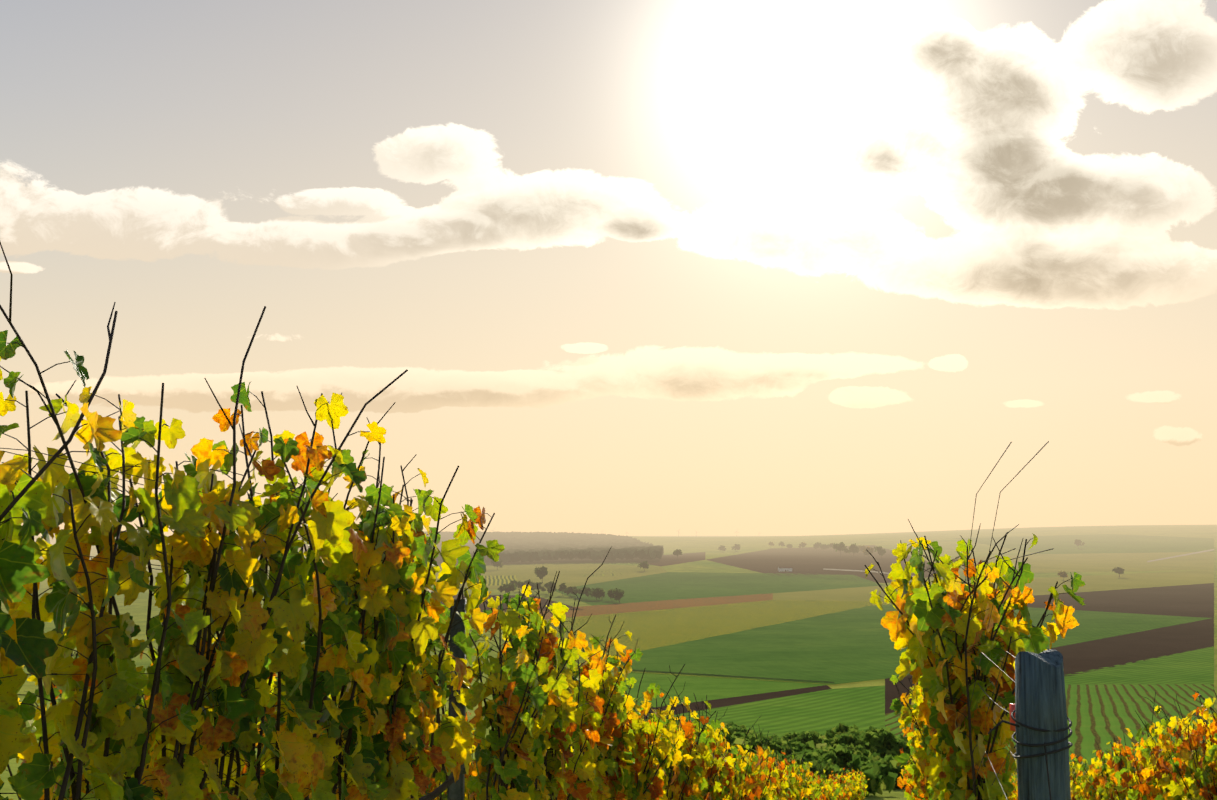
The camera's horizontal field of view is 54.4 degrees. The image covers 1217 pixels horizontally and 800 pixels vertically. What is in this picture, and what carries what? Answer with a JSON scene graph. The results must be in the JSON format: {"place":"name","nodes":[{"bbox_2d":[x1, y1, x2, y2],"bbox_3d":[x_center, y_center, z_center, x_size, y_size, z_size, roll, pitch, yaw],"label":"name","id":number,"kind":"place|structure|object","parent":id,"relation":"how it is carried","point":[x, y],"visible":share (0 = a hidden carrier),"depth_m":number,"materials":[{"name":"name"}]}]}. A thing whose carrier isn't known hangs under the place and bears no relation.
{"place":"outdoors","nodes":[
{"label":"outdoors","id":0,"kind":"place"},
{"bbox_2d":[430,594,582,618],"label":"soil","id":1,"kind":"structure","parent":0,"point":[542,600],"depth_m":830.20,"materials":[{"name":"brown soil"}]},
{"bbox_2d":[424,531,663,564],"bbox_3d":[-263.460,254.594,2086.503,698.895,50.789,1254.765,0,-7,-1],"label":"wood ridge","id":2,"kind":"structure","parent":0,"point":[529,546],"depth_m":2056.86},
{"bbox_2d":[436,563,667,589],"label":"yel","id":3,"kind":"object","parent":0,"point":[573,574],"visible":0.65,"depth_m":1256.77,"materials":[{"name":"yellow plant"}]},
{"bbox_2d":[483,575,516,585],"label":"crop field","id":4,"kind":"structure","parent":3,"relation":"on","point":[500,580],"depth_m":1155.22,"materials":[{"name":"plant"}]},
{"bbox_2d":[0,525,1216,799],"bbox_3d":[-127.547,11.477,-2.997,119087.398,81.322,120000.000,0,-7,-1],"label":"ground","id":5,"kind":"structure","parent":0,"point":[136,609],"depth_m":1816.94,"materials":[{"name":"green plant"}]},
{"bbox_2d":[0,448,711,799],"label":"trellis wires","id":6,"kind":"object","parent":5,"relation":"on","point":[178,568],"visible":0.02,"depth_m":2.49,"materials":[{"name":"grey metal"}]},
{"bbox_2d":[5,595,744,799],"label":"vine row","id":7,"kind":"object","parent":5,"relation":"on","point":[436,781],"visible":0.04,"depth_m":5.55,"materials":[{"name":"plant"}]},
{"bbox_2d":[0,242,870,799],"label":"vine row","id":8,"kind":"object","parent":5,"relation":"on","point":[372,636],"visible":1,"depth_m":2.94,"materials":[{"name":"plant"}]},
{"bbox_2d":[444,599,467,799],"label":"trellis post","id":9,"kind":"object","parent":5,"relation":"on","point":[455,790],"visible":0.29,"depth_m":4.29,"materials":[{"name":"wood"}]},
{"bbox_2d":[491,559,502,567],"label":"tree","id":10,"kind":"object","parent":5,"relation":"on","point":[498,563],"visible":0.67,"depth_m":1345.30,"materials":[{"name":"green plant"}]},
{"bbox_2d":[497,583,516,592],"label":"tree","id":11,"kind":"object","parent":5,"relation":"on","point":[506,588],"visible":0.94,"depth_m":907.66,"materials":[{"name":"green plant"}]},
{"bbox_2d":[509,580,517,586],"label":"tree","id":12,"kind":"object","parent":5,"relation":"on","point":[513,582],"visible":0.44,"depth_m":1005.59,"materials":[{"name":"green plant"}]},
{"bbox_2d":[516,581,523,587],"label":"tree","id":13,"kind":"object","parent":5,"relation":"on","point":[519,584],"visible":0.73,"depth_m":981.84,"materials":[{"name":"green plant"}]},
{"bbox_2d":[524,579,535,589],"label":"tree","id":14,"kind":"object","parent":5,"relation":"on","point":[531,584],"visible":0.58,"depth_m":967.96,"materials":[{"name":"green plant"}]},
{"bbox_2d":[534,582,545,593],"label":"tree","id":15,"kind":"object","parent":5,"relation":"on","point":[542,588],"visible":0.92,"depth_m":956.39,"materials":[{"name":"green plant"}]},
{"bbox_2d":[534,565,547,582],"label":"tree","id":16,"kind":"object","parent":5,"relation":"on","point":[541,572],"visible":0.98,"depth_m":1088.69,"materials":[{"name":"green plant"}]},
{"bbox_2d":[547,581,556,592],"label":"tree","id":17,"kind":"object","parent":5,"relation":"on","point":[549,588],"visible":0.71,"depth_m":932.33,"materials":[{"name":"green plant"}]},
{"bbox_2d":[558,583,566,595],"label":"tree","id":18,"kind":"object","parent":5,"relation":"on","point":[562,586],"visible":0.92,"depth_m":929.01,"materials":[{"name":"green plant"}]},
{"bbox_2d":[563,586,577,594],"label":"tree","id":19,"kind":"object","parent":5,"relation":"on","point":[569,590],"visible":0.73,"depth_m":916.86,"materials":[{"name":"green plant"}]},
{"bbox_2d":[573,588,583,595],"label":"tree","id":20,"kind":"object","parent":5,"relation":"on","point":[578,591],"visible":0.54,"depth_m":900.90,"materials":[{"name":"green plant"}]},
{"bbox_2d":[582,587,591,596],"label":"tree","id":21,"kind":"object","parent":5,"relation":"on","point":[586,590],"visible":0.75,"depth_m":883.72,"materials":[{"name":"green plant"}]},
{"bbox_2d":[588,587,603,599],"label":"tree","id":22,"kind":"object","parent":5,"relation":"on","point":[595,592],"visible":0.81,"depth_m":870.03,"materials":[{"name":"green plant"}]},
{"bbox_2d":[597,591,605,598],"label":"tree","id":23,"kind":"object","parent":5,"relation":"on","point":[601,594],"visible":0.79,"depth_m":871.12,"materials":[{"name":"green plant"}]},
{"bbox_2d":[607,589,614,598],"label":"tree","id":24,"kind":"object","parent":5,"relation":"on","point":[610,593],"visible":0.81,"depth_m":861.55,"materials":[{"name":"green plant"}]},
{"bbox_2d":[612,588,624,602],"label":"tree","id":25,"kind":"object","parent":5,"relation":"on","point":[619,593],"visible":1,"depth_m":845.30,"materials":[{"name":"green plant"}]},
{"bbox_2d":[637,561,648,570],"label":"tree","id":26,"kind":"object","parent":5,"relation":"on","point":[644,564],"visible":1,"depth_m":1271.81,"materials":[{"name":"green plant"}]},
{"bbox_2d":[673,549,681,556],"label":"tree","id":27,"kind":"object","parent":5,"relation":"on","point":[677,552],"visible":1,"depth_m":1533.79,"materials":[{"name":"green plant"}]},
{"bbox_2d":[545,600,892,659],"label":"field","id":28,"kind":"structure","parent":5,"relation":"on","point":[651,629],"depth_m":660.74,"materials":[{"name":"plant"}]},
{"bbox_2d":[718,545,725,551],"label":"tree","id":29,"kind":"object","parent":5,"relation":"on","point":[722,548],"visible":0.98,"depth_m":2065.44,"materials":[{"name":"green plant"}]},
{"bbox_2d":[618,669,833,682],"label":"track","id":30,"kind":"structure","parent":5,"relation":"on","point":[729,676],"depth_m":313.08,"materials":[{"name":"green plant"}]},
{"bbox_2d":[731,544,739,550],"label":"tree","id":31,"kind":"object","parent":5,"relation":"on","point":[736,547],"visible":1,"depth_m":2082.33,"materials":[{"name":"green plant"}]},
{"bbox_2d":[721,726,751,747],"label":"bush","id":32,"kind":"object","parent":5,"relation":"on","point":[731,736],"visible":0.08,"depth_m":101.86,"materials":[{"name":"green plant"}]},
{"bbox_2d":[715,722,765,736],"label":"bush","id":33,"kind":"object","parent":5,"relation":"on","point":[739,728],"visible":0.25,"depth_m":140.07,"materials":[{"name":"green plant"}]},
{"bbox_2d":[752,735,784,740],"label":"bush","id":34,"kind":"object","parent":5,"relation":"on","point":[774,737],"visible":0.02,"depth_m":120.60,"materials":[{"name":"green plant"}]},
{"bbox_2d":[722,732,817,755],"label":"bush","id":35,"kind":"object","parent":5,"relation":"on","point":[789,744],"visible":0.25,"depth_m":91.12,"materials":[{"name":"green plant"}]},
{"bbox_2d":[778,567,791,570],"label":"field hut","id":36,"kind":"object","parent":5,"relation":"on","point":[784,568],"visible":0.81,"depth_m":1251.89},
{"bbox_2d":[742,746,838,781],"bbox_3d":[9.447,20.520,63.880,4.464,2.920,5.874,6,-9,-42],"label":"bush","id":37,"kind":"object","parent":5,"relation":"on","point":[830,769],"visible":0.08,"depth_m":63.53,"materials":[{"name":"green plant"}]},
{"bbox_2d":[779,731,823,746],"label":"bush","id":38,"kind":"object","parent":5,"relation":"on","point":[803,737],"visible":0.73,"depth_m":131.15,"materials":[{"name":"green plant"}]},
{"bbox_2d":[798,542,806,548],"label":"tree","id":39,"kind":"object","parent":5,"relation":"on","point":[803,544],"visible":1,"depth_m":2089.85,"materials":[{"name":"green plant"}]},
{"bbox_2d":[813,542,821,549],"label":"tree","id":40,"kind":"object","parent":5,"relation":"on","point":[816,545],"visible":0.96,"depth_m":2044.78,"materials":[{"name":"green plant"}]},
{"bbox_2d":[820,544,829,550],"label":"tree","id":41,"kind":"object","parent":5,"relation":"on","point":[824,546],"visible":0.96,"depth_m":2010.07,"materials":[{"name":"green plant"}]},
{"bbox_2d":[801,743,870,768],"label":"bush","id":42,"kind":"object","parent":5,"relation":"on","point":[858,749],"visible":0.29,"depth_m":86.00,"materials":[{"name":"green plant"}]},
{"bbox_2d":[775,749,897,796],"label":"bush","id":43,"kind":"object","parent":5,"relation":"on","point":[874,784],"visible":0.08,"depth_m":66.20,"materials":[{"name":"green plant"}]},
{"bbox_2d":[833,542,850,555],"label":"tree","id":44,"kind":"object","parent":5,"relation":"on","point":[842,546],"visible":1,"depth_m":1700.83,"materials":[{"name":"green plant"}]},
{"bbox_2d":[817,743,879,767],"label":"bush","id":45,"kind":"object","parent":5,"relation":"on","point":[838,750],"visible":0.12,"depth_m":86.39,"materials":[{"name":"green plant"}]},
{"bbox_2d":[849,543,858,555],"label":"tree","id":46,"kind":"object","parent":5,"relation":"on","point":[853,548],"visible":1,"depth_m":1710.91,"materials":[{"name":"green plant"}]},
{"bbox_2d":[822,723,886,749],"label":"bush","id":47,"kind":"object","parent":5,"relation":"on","point":[840,733],"visible":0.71,"depth_m":115.39,"materials":[{"name":"green plant"}]},
{"bbox_2d":[858,545,865,551],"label":"tree","id":48,"kind":"object","parent":5,"relation":"on","point":[861,548],"visible":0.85,"depth_m":1870.65,"materials":[{"name":"green plant"}]},
{"bbox_2d":[863,546,873,554],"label":"tree","id":49,"kind":"object","parent":5,"relation":"on","point":[868,550],"visible":0.96,"depth_m":1654.86,"materials":[{"name":"green plant"}]},
{"bbox_2d":[847,754,911,789],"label":"bush","id":50,"kind":"object","parent":5,"relation":"on","point":[886,764],"visible":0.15,"depth_m":73.74,"materials":[{"name":"green plant"}]},
{"bbox_2d":[874,546,885,558],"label":"tree","id":51,"kind":"object","parent":5,"relation":"on","point":[881,551],"visible":1,"depth_m":1604.22,"materials":[{"name":"green plant"}]},
{"bbox_2d":[861,726,915,758],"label":"bush","id":52,"kind":"object","parent":5,"relation":"on","point":[889,743],"visible":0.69,"depth_m":102.40,"materials":[{"name":"green plant"}]},
{"bbox_2d":[864,519,1085,799],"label":"vine row","id":53,"kind":"object","parent":5,"relation":"on","point":[951,740],"visible":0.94,"depth_m":4.03,"materials":[{"name":"plant"}]},
{"bbox_2d":[773,570,1213,600],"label":"field","id":54,"kind":"structure","parent":5,"relation":"on","point":[1040,586],"depth_m":1049.86,"materials":[{"name":"plant"}]},
{"bbox_2d":[961,441,1053,799],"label":"trellis wires","id":55,"kind":"object","parent":5,"relation":"on","point":[994,597],"visible":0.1,"depth_m":3.12,"materials":[{"name":"grey metal"}]},
{"bbox_2d":[974,649,1072,799],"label":"wooden post","id":56,"kind":"object","parent":5,"relation":"on","point":[1038,723],"visible":1,"depth_m":1.93,"materials":[{"name":"grey wood"}]},
{"bbox_2d":[885,618,1213,713],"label":"plowed field","id":57,"kind":"structure","parent":5,"relation":"on","point":[1120,650],"depth_m":440.86,"materials":[{"name":"brown soil"}]},
{"bbox_2d":[1057,570,1067,577],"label":"tree","id":58,"kind":"object","parent":5,"relation":"on","point":[1063,574],"visible":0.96,"depth_m":1118.06,"materials":[{"name":"green plant"}]},
{"bbox_2d":[1074,539,1084,545],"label":"tree","id":59,"kind":"object","parent":5,"relation":"on","point":[1077,542],"visible":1,"depth_m":1971.24,"materials":[{"name":"green plant"}]},
{"bbox_2d":[1008,689,1216,799],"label":"vine row","id":60,"kind":"object","parent":5,"relation":"on","point":[1167,768],"visible":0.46,"depth_m":9.60,"materials":[{"name":"plant"}]},
{"bbox_2d":[1112,567,1124,576],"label":"tree","id":61,"kind":"object","parent":5,"relation":"on","point":[1118,570],"visible":1,"depth_m":1170.16,"materials":[{"name":"green plant"}]},
{"bbox_2d":[1027,583,1213,617],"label":"field soil","id":62,"kind":"object","parent":5,"relation":"on","point":[1194,600],"visible":0.9,"depth_m":838.59,"materials":[{"name":"brown soil"}]},
{"bbox_2d":[0,0,1216,535],"label":"sky","id":63,"kind":"structure","parent":0,"point":[633,267],"materials":[{"name":"beige"}]},
{"bbox_2d":[539,593,772,619],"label":"field","id":64,"kind":"structure","parent":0,"point":[632,607],"depth_m":815.09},
{"bbox_2d":[617,552,704,565],"bbox_3d":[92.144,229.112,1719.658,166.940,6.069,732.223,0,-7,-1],"label":"soil","id":65,"kind":"structure","parent":0,"point":[666,560],"depth_m":1548.69,"materials":[{"name":"brown soil"}]},
{"bbox_2d":[556,572,882,605],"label":"field","id":66,"kind":"structure","parent":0,"point":[670,586],"depth_m":1055.42,"materials":[{"name":"green plant"}]},
{"bbox_2d":[618,671,830,708],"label":"field","id":67,"kind":"structure","parent":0,"point":[702,687],"depth_m":282.22,"materials":[{"name":"green plant"}]},
{"bbox_2d":[645,685,884,737],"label":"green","id":68,"kind":"object","parent":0,"point":[823,711],"visible":0.75,"depth_m":203.83,"materials":[{"name":"green plant"}]},
{"bbox_2d":[642,685,831,718],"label":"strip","id":69,"kind":"object","parent":68,"relation":"on","point":[718,703],"visible":0.6,"depth_m":240.42,"materials":[{"name":"brown soil"}]},
{"bbox_2d":[885,684,1213,771],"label":"vineyard field","id":70,"kind":"structure","parent":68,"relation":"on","point":[1102,715],"depth_m":204.97,"materials":[{"name":"green plant"}]},
{"bbox_2d":[707,545,937,582],"bbox_3d":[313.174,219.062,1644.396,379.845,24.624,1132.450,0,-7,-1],"label":"soil","id":71,"kind":"structure","parent":0,"point":[808,560],"depth_m":1458.70,"materials":[{"name":"brown soil"}]},
{"bbox_2d":[823,568,912,576],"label":"path","id":72,"kind":"structure","parent":0,"point":[856,570],"depth_m":1262.40,"materials":[{"name":"beige soil"}]},
{"bbox_2d":[617,605,1210,683],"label":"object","id":73,"kind":"object","parent":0,"point":[851,645],"visible":0.52,"depth_m":461.05,"materials":[{"name":"green plant"}]},
{"bbox_2d":[926,552,1213,573],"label":"field","id":74,"kind":"structure","parent":0,"point":[1084,562],"depth_m":1561.51,"materials":[{"name":"plant"}]},
{"bbox_2d":[953,534,1213,553],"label":"field","id":75,"kind":"structure","parent":0,"point":[1098,543],"depth_m":2108.76,"materials":[{"name":"plant"}]},
{"bbox_2d":[1064,646,1213,684],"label":"field","id":76,"kind":"structure","parent":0,"point":[1193,667],"depth_m":331.91,"materials":[{"name":"green plant"}]},
{"bbox_2d":[1147,549,1213,561],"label":"path","id":77,"kind":"structure","parent":0,"point":[1181,555],"depth_m":1730.70,"materials":[{"name":"beige soil"}]}
]}

